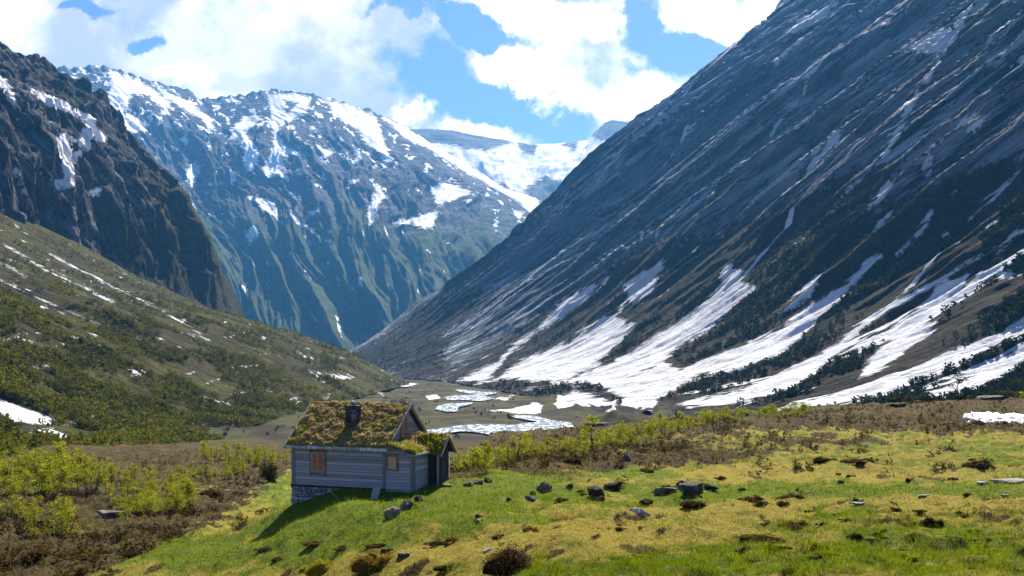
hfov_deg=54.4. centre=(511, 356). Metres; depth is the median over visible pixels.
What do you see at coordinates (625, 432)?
birch tree
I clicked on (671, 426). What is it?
birch tree
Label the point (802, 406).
birch tree
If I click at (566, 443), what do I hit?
birch tree
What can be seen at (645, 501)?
boulder
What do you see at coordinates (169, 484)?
birch tree
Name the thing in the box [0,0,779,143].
sky
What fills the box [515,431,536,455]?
birch tree
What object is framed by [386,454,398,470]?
window
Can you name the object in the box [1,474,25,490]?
birch tree
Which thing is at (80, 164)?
mountain shoulder
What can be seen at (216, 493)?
heather clump
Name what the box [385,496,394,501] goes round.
boulder
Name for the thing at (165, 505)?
birch tree
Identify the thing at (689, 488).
boulder
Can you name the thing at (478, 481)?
boulder
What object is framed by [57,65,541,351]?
mountain
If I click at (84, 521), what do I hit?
birch tree
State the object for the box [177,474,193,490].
birch tree
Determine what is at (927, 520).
heather clump
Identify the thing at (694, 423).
birch tree
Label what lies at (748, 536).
tussock
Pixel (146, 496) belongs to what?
birch tree
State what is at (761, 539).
heather clump
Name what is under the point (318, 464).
window
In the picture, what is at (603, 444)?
birch tree
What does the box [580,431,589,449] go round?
birch tree
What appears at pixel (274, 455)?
birch tree
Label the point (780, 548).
tussock
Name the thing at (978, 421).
boulder
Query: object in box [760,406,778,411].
willow bush
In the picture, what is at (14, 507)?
birch tree
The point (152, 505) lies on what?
birch tree
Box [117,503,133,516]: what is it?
birch tree
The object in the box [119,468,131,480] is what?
birch tree
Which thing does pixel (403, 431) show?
window
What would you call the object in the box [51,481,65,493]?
birch tree
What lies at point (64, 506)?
birch tree
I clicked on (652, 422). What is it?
birch tree
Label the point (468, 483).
boulder
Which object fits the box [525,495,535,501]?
boulder
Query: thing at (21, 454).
birch tree
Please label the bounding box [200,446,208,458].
birch tree
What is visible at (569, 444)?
birch tree
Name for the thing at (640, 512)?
boulder
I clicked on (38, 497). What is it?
birch tree
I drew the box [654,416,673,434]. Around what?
birch tree
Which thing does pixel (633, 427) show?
birch tree
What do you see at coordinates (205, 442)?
birch tree
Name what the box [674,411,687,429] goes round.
birch tree
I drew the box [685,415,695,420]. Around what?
willow bush
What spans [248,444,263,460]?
birch tree
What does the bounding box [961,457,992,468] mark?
heather clump
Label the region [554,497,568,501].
heather clump
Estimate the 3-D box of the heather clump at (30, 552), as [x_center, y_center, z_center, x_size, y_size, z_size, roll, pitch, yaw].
[-23.978,9.809,49.924,1.550,0.459,0.940,0,0,23]
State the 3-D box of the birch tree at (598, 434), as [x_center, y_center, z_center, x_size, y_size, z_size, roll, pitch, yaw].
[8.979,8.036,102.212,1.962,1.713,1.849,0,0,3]
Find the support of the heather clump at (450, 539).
on the ground at (989, 440)
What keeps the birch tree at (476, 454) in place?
on the ground at (989, 440)
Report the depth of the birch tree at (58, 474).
105.63 m
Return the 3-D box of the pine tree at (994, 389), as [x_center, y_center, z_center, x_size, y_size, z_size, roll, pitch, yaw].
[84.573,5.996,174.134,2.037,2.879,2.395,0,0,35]
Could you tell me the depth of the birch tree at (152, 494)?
89.67 m
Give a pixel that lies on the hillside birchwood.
(148, 427)
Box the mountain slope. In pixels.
[350,0,1023,417]
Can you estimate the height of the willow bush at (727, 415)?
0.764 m
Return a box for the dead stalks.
[105,461,1023,575]
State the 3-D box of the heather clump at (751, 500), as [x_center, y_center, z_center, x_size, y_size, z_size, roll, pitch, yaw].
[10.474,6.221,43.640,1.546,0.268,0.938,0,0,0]
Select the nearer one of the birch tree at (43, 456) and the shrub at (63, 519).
the shrub at (63, 519)
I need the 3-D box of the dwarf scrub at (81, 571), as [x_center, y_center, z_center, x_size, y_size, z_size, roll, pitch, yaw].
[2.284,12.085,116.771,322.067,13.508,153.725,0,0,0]
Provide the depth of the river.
514.22 m
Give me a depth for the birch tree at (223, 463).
134.13 m
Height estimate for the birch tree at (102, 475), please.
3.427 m
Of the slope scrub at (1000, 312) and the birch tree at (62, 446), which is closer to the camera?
the birch tree at (62, 446)
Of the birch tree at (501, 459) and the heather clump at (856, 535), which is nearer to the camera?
the heather clump at (856, 535)
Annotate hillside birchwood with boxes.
[0,214,408,460]
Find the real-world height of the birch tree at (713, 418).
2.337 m
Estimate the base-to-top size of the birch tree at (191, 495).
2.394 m
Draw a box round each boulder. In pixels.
[97,510,124,518]
[381,547,393,551]
[383,506,400,518]
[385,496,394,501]
[397,552,409,557]
[400,499,412,509]
[413,495,423,501]
[463,481,473,486]
[473,479,482,484]
[484,477,492,482]
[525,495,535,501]
[536,482,551,492]
[565,483,572,488]
[581,422,610,426]
[587,486,604,495]
[595,496,604,500]
[603,481,621,490]
[621,454,630,461]
[630,508,650,517]
[639,499,653,504]
[651,487,677,493]
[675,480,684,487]
[678,482,704,495]
[703,484,718,489]
[850,502,867,504]
[884,403,906,406]
[969,420,984,424]
[976,395,1007,400]
[977,481,987,484]
[988,478,1023,484]
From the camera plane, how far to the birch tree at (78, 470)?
114.61 m
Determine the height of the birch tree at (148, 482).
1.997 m
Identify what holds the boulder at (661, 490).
on the ground at (989, 440)
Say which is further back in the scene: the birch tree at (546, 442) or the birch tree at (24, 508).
the birch tree at (546, 442)
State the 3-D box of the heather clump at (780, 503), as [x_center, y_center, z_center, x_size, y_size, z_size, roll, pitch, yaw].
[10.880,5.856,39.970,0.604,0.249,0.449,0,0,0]
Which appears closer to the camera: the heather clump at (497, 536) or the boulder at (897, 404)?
the heather clump at (497, 536)
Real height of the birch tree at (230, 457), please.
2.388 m
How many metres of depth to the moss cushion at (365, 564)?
31.85 m
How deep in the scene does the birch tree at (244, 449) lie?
165.95 m
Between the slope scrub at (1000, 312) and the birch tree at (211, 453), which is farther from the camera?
the slope scrub at (1000, 312)
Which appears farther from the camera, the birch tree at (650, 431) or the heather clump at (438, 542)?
the birch tree at (650, 431)
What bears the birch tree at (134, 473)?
on the ground at (989, 440)
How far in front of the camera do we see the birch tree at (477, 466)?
62.40 m
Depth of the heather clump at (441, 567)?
28.56 m
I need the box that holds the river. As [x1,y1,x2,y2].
[427,390,573,433]
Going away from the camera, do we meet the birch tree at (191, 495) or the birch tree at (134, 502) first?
the birch tree at (134, 502)
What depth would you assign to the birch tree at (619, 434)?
75.77 m
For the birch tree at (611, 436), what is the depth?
79.64 m
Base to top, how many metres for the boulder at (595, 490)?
0.610 m
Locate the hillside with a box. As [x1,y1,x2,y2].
[0,214,408,437]
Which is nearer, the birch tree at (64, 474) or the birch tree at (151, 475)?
the birch tree at (64, 474)
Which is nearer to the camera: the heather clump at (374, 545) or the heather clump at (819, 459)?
the heather clump at (374, 545)
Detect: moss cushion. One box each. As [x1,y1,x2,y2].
[297,558,335,575]
[349,548,394,572]
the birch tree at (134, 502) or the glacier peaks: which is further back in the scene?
the glacier peaks
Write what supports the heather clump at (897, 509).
on the ground at (989, 440)
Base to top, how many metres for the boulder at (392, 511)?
0.568 m
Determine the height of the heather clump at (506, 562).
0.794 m
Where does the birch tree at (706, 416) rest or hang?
on the ground at (989, 440)
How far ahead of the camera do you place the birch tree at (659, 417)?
106.78 m
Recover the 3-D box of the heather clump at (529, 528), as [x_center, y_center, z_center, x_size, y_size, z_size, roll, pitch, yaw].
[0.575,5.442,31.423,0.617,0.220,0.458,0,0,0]
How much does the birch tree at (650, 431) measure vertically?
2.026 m
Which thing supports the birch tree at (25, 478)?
on the ground at (989, 440)
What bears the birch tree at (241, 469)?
on the ground at (989, 440)
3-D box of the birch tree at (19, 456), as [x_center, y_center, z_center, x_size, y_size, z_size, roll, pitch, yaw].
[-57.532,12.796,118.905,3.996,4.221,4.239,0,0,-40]
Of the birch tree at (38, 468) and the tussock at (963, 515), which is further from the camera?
the birch tree at (38, 468)
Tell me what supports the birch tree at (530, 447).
on the ground at (989, 440)
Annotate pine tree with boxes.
[947,371,968,399]
[988,383,998,394]
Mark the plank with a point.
(375, 493)
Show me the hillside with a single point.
(206, 374)
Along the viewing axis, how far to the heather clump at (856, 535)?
26.70 m
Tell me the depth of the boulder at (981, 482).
46.40 m
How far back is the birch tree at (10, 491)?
98.75 m
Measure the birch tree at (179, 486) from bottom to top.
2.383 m
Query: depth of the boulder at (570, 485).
48.12 m
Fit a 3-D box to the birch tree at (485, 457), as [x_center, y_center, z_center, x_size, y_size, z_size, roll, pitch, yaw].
[-1.669,6.560,62.530,1.226,1.396,1.010,0,0,5]
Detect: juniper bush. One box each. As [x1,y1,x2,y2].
[258,460,278,482]
[882,396,900,402]
[903,396,917,401]
[917,394,939,400]
[950,394,974,399]
[997,390,1018,397]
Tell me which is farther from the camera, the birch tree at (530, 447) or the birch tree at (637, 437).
the birch tree at (637, 437)
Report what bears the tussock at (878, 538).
on the ground at (989, 440)
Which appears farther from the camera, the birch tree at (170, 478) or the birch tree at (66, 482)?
the birch tree at (66, 482)
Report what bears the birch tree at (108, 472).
on the ground at (989, 440)
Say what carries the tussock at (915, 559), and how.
on the ground at (989, 440)
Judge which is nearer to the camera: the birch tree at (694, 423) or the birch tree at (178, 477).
the birch tree at (694, 423)
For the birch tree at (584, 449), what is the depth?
69.12 m
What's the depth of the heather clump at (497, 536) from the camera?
31.03 m
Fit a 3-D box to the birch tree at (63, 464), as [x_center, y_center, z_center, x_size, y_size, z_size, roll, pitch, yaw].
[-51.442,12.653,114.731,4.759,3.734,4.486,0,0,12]
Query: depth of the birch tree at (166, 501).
89.72 m
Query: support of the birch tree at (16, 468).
on the ground at (989, 440)
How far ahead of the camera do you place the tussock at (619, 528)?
29.78 m
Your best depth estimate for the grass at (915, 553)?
31.29 m
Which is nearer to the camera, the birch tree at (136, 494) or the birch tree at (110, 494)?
the birch tree at (136, 494)
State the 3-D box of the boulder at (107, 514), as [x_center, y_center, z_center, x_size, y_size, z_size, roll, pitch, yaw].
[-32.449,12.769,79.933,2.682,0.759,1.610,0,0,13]
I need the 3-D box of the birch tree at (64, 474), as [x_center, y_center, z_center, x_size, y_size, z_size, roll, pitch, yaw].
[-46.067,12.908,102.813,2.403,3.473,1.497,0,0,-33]
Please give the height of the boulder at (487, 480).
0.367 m
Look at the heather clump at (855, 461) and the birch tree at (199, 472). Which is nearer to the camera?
the heather clump at (855, 461)
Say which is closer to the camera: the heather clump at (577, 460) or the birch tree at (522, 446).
the heather clump at (577, 460)
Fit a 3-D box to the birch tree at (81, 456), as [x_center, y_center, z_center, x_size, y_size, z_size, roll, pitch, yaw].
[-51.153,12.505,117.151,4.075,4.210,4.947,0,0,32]
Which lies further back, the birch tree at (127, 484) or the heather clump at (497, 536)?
the birch tree at (127, 484)
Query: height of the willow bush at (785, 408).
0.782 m
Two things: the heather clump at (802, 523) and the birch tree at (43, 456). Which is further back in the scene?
the birch tree at (43, 456)
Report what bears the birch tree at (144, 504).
on the ground at (989, 440)
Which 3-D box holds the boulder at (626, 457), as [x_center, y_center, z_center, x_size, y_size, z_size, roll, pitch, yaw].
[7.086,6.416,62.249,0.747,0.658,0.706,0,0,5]
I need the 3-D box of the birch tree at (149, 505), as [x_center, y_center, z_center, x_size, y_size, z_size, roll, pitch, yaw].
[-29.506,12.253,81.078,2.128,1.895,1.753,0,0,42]
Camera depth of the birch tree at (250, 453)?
147.06 m
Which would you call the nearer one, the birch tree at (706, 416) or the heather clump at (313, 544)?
the heather clump at (313, 544)
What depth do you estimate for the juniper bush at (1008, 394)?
161.92 m
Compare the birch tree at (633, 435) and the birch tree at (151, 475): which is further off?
the birch tree at (151, 475)
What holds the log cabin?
on the ground at (989, 440)
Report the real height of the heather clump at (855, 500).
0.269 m
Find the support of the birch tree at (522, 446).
on the ground at (989, 440)
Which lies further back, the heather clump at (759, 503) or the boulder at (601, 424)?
the boulder at (601, 424)
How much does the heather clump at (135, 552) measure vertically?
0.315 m
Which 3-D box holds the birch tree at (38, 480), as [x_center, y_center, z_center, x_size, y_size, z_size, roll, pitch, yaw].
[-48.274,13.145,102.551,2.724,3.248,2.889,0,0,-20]
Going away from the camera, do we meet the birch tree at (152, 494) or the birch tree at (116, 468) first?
the birch tree at (152, 494)
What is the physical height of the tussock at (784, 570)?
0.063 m
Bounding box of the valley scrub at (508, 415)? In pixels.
[207,381,738,437]
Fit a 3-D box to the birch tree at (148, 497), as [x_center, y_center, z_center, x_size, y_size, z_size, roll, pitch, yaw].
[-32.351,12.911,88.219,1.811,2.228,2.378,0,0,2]
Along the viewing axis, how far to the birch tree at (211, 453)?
156.29 m
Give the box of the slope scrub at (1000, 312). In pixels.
[366,151,1023,404]
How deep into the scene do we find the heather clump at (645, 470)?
56.28 m
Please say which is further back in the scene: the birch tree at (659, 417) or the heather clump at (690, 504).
the birch tree at (659, 417)
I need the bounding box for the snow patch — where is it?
[962,411,1023,423]
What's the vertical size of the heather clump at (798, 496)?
0.290 m
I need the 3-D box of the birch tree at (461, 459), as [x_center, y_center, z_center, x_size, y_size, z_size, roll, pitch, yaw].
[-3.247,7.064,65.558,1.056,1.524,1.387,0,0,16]
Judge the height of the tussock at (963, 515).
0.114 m
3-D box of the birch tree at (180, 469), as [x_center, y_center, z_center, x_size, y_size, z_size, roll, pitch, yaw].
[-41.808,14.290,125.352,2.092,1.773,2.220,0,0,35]
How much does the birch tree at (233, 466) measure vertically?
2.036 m
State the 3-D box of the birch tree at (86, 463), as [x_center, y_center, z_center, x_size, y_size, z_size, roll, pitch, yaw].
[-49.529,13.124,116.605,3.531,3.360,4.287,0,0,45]
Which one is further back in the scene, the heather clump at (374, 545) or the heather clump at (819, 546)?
the heather clump at (374, 545)
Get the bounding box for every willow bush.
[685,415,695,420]
[716,413,732,418]
[737,409,755,414]
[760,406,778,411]
[779,406,794,410]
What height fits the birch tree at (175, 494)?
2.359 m
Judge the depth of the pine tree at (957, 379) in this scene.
171.92 m
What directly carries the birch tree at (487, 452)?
on the ground at (989, 440)
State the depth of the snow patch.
112.42 m
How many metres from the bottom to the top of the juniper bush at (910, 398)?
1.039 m
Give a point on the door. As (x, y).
(444, 457)
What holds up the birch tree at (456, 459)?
on the ground at (989, 440)
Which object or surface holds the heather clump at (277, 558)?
on the ground at (989, 440)
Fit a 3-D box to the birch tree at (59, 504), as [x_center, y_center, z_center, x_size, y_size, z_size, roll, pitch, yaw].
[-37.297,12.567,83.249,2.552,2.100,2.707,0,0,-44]
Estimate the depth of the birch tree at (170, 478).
102.52 m
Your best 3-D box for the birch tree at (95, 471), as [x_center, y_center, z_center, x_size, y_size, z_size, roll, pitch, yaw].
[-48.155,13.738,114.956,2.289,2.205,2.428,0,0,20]
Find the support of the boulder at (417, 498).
on the ground at (989, 440)
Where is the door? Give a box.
[441,450,446,481]
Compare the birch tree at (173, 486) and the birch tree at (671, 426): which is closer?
the birch tree at (671, 426)
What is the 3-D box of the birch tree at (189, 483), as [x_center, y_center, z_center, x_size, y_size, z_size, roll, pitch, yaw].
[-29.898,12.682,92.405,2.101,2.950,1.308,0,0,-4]
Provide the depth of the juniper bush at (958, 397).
168.54 m
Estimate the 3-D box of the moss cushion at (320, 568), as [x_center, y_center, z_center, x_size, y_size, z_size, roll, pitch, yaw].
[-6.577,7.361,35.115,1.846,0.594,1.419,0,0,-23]
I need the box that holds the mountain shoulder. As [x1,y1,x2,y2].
[0,41,244,317]
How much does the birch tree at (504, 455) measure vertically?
1.798 m
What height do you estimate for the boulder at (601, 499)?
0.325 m
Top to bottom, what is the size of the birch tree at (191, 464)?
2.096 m
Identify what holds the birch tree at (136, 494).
on the ground at (989, 440)
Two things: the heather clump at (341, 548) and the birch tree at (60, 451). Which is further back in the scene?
the birch tree at (60, 451)
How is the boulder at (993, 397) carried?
on the ground at (989, 440)
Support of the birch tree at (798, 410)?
on the ground at (989, 440)
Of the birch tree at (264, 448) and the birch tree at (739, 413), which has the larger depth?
the birch tree at (264, 448)
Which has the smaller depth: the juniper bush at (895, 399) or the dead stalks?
the dead stalks
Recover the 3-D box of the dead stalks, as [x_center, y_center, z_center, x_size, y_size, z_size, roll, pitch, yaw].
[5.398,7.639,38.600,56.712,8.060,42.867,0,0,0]
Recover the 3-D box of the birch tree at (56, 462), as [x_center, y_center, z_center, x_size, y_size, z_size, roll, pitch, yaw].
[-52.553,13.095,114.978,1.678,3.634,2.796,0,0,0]
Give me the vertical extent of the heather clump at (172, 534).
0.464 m
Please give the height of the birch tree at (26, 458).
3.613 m
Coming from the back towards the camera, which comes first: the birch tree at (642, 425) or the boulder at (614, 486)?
the birch tree at (642, 425)
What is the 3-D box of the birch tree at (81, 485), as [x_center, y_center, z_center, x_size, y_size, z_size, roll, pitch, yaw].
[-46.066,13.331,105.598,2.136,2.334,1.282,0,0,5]
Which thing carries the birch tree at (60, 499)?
on the ground at (989, 440)
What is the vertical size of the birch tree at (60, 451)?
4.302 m
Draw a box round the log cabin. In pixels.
[283,400,457,504]
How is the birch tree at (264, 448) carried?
on the ground at (989, 440)
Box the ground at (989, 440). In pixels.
[0,378,1023,575]
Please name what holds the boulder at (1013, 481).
on the ground at (989, 440)
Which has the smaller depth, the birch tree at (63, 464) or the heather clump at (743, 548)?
the heather clump at (743, 548)
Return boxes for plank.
[370,487,380,499]
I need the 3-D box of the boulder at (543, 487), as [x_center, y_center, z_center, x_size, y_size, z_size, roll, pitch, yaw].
[1.488,6.277,47.311,0.883,0.649,0.622,0,0,28]
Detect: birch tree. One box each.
[0,449,13,463]
[0,458,15,484]
[0,480,20,496]
[0,493,27,518]
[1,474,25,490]
[5,445,44,471]
[7,467,30,491]
[11,446,42,472]
[12,460,29,477]
[12,497,22,514]
[14,451,44,474]
[14,469,40,498]
[19,499,43,514]
[21,506,41,533]
[22,455,55,482]
[30,449,62,473]
[30,468,53,495]
[32,450,55,474]
[33,469,52,493]
[33,495,43,510]
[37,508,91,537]
[41,461,59,486]
[46,443,72,470]
[46,451,85,472]
[48,494,79,514]
[49,454,63,479]
[51,466,72,488]
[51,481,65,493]
[52,441,69,459]
[53,465,77,493]
[53,497,79,524]
[57,495,72,512]
[61,445,93,473]
[61,468,74,486]
[70,464,89,477]
[70,471,85,490]
[71,467,103,489]
[72,455,106,476]
[78,516,93,527]
[84,461,114,489]
[86,467,104,482]
[98,478,111,493]
[104,457,121,478]
[106,464,119,479]
[107,482,114,497]
[115,497,138,515]
[116,476,130,495]
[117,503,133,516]
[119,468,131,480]
[120,461,141,480]
[121,479,135,488]
[121,486,143,510]
[125,486,146,505]
[133,488,154,501]
[136,496,162,513]
[138,495,164,515]
[138,496,153,516]
[139,463,159,485]
[139,490,155,509]
[143,489,161,505]
[144,475,159,490]
[145,479,156,489]
[157,480,175,504]
[158,467,181,486]
[159,492,179,510]
[163,501,169,511]
[164,490,184,509]
[167,481,182,491]
[167,489,185,511]
[173,477,189,493]
[174,464,186,474]
[174,472,180,482]
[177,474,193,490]
[180,477,199,504]
[181,470,197,485]
[184,485,197,506]
[185,461,197,472]
[195,467,203,479]
[200,441,210,457]
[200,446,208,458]
[204,447,213,463]
[211,467,220,476]
[212,445,223,456]
[216,440,233,459]
[221,451,233,464]
[221,458,229,469]
[224,467,232,477]
[228,462,239,474]
[234,442,242,458]
[235,462,252,476]
[236,457,246,467]
[239,441,248,457]
[240,448,255,463]
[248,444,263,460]
[251,451,261,464]
[260,446,270,461]
[266,448,278,461]
[451,452,461,468]
[457,453,469,467]
[462,444,492,465]
[468,446,491,469]
[470,447,483,470]
[478,439,495,471]
[480,451,494,466]
[491,443,504,460]
[496,441,520,460]
[497,450,509,461]
[505,430,534,458]
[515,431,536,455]
[526,439,535,456]
[542,436,554,451]
[550,438,565,452]
[555,436,573,451]
[560,434,585,453]
[577,414,604,450]
[578,439,588,455]
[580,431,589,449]
[592,427,608,437]
[593,427,616,442]
[597,437,610,449]
[614,420,634,435]
[615,423,625,444]
[628,429,641,440]
[629,423,641,432]
[632,436,642,445]
[634,421,645,432]
[641,423,654,444]
[642,419,659,437]
[646,416,660,427]
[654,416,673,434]
[656,412,664,427]
[663,415,676,432]
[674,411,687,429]
[688,418,701,427]
[701,408,715,423]
[706,407,719,423]
[734,407,749,421]
[792,405,802,415]
[799,402,807,413]
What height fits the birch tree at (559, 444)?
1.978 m
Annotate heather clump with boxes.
[21,548,48,558]
[121,549,143,556]
[157,531,183,538]
[197,488,221,496]
[252,546,271,551]
[270,556,283,561]
[301,540,323,546]
[333,544,345,550]
[364,543,384,547]
[423,539,448,545]
[432,563,453,570]
[444,537,458,541]
[481,539,535,575]
[492,534,504,538]
[522,525,539,532]
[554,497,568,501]
[563,457,581,462]
[638,468,654,472]
[679,499,706,507]
[736,496,763,502]
[736,545,751,552]
[752,499,767,507]
[752,533,786,544]
[775,520,807,529]
[776,492,806,498]
[776,500,790,505]
[810,544,828,550]
[813,456,837,462]
[838,458,875,463]
[846,532,862,538]
[849,497,863,501]
[890,507,901,511]
[918,515,943,524]
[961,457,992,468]
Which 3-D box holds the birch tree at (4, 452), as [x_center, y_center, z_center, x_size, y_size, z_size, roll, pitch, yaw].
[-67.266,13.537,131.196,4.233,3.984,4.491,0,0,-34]
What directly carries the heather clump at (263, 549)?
on the ground at (989, 440)
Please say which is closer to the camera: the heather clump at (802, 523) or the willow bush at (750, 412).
the heather clump at (802, 523)
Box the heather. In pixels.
[0,396,1023,575]
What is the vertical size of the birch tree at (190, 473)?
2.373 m
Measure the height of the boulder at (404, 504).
0.627 m
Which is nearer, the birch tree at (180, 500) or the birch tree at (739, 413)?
the birch tree at (180, 500)
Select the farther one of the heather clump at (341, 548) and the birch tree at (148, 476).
the birch tree at (148, 476)
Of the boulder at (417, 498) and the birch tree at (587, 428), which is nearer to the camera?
the boulder at (417, 498)
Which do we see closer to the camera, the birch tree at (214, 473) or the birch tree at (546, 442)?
the birch tree at (546, 442)
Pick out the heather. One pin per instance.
(457, 472)
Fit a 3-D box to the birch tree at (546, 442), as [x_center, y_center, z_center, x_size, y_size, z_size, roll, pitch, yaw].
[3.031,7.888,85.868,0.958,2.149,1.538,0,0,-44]
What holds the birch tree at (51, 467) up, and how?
on the ground at (989, 440)
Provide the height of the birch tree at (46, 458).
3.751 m
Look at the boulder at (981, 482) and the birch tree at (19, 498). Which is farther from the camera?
the birch tree at (19, 498)
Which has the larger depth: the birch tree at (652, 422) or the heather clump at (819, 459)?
the birch tree at (652, 422)
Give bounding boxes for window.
[309,449,326,476]
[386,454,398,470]
[400,418,407,437]
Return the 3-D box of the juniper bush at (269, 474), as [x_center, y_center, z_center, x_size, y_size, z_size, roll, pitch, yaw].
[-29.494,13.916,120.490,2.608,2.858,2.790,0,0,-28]
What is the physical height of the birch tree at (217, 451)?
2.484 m
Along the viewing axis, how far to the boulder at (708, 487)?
47.13 m
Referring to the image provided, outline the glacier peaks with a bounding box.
[410,120,628,201]
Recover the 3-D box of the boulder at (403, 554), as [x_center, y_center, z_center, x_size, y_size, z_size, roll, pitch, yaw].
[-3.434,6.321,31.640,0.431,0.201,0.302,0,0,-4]
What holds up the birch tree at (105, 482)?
on the ground at (989, 440)
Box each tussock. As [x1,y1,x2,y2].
[615,526,626,530]
[738,534,757,537]
[764,545,791,549]
[777,567,800,572]
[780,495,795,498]
[815,553,837,556]
[864,535,887,539]
[907,557,918,561]
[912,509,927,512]
[960,513,973,517]
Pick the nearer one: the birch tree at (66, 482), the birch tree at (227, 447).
the birch tree at (66, 482)
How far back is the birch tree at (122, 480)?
96.60 m
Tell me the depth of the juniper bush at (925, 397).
170.67 m
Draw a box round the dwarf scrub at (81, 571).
[0,394,1023,575]
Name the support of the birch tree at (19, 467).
on the ground at (989, 440)
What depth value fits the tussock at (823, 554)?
23.08 m
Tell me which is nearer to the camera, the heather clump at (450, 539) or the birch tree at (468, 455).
the heather clump at (450, 539)
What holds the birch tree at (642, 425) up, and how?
on the ground at (989, 440)
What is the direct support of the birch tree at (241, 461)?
on the ground at (989, 440)
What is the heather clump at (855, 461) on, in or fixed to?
on the ground at (989, 440)
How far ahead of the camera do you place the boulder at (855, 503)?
37.29 m
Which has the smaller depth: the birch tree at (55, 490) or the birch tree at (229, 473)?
the birch tree at (55, 490)
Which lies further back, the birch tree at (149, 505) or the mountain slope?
the mountain slope
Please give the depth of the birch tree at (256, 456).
140.85 m
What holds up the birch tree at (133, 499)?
on the ground at (989, 440)
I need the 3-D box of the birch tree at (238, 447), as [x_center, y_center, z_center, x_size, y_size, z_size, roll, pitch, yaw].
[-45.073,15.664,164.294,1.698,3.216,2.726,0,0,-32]
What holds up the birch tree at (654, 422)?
on the ground at (989, 440)
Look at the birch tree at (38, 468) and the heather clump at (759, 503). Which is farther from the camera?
the birch tree at (38, 468)
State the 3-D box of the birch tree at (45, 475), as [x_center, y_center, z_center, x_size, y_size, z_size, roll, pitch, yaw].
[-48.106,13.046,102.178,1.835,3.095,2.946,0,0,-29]
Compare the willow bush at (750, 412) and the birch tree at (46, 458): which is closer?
the birch tree at (46, 458)
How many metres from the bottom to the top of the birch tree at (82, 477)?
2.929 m
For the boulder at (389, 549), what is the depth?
34.01 m
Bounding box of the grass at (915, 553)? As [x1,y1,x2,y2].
[48,449,1023,575]

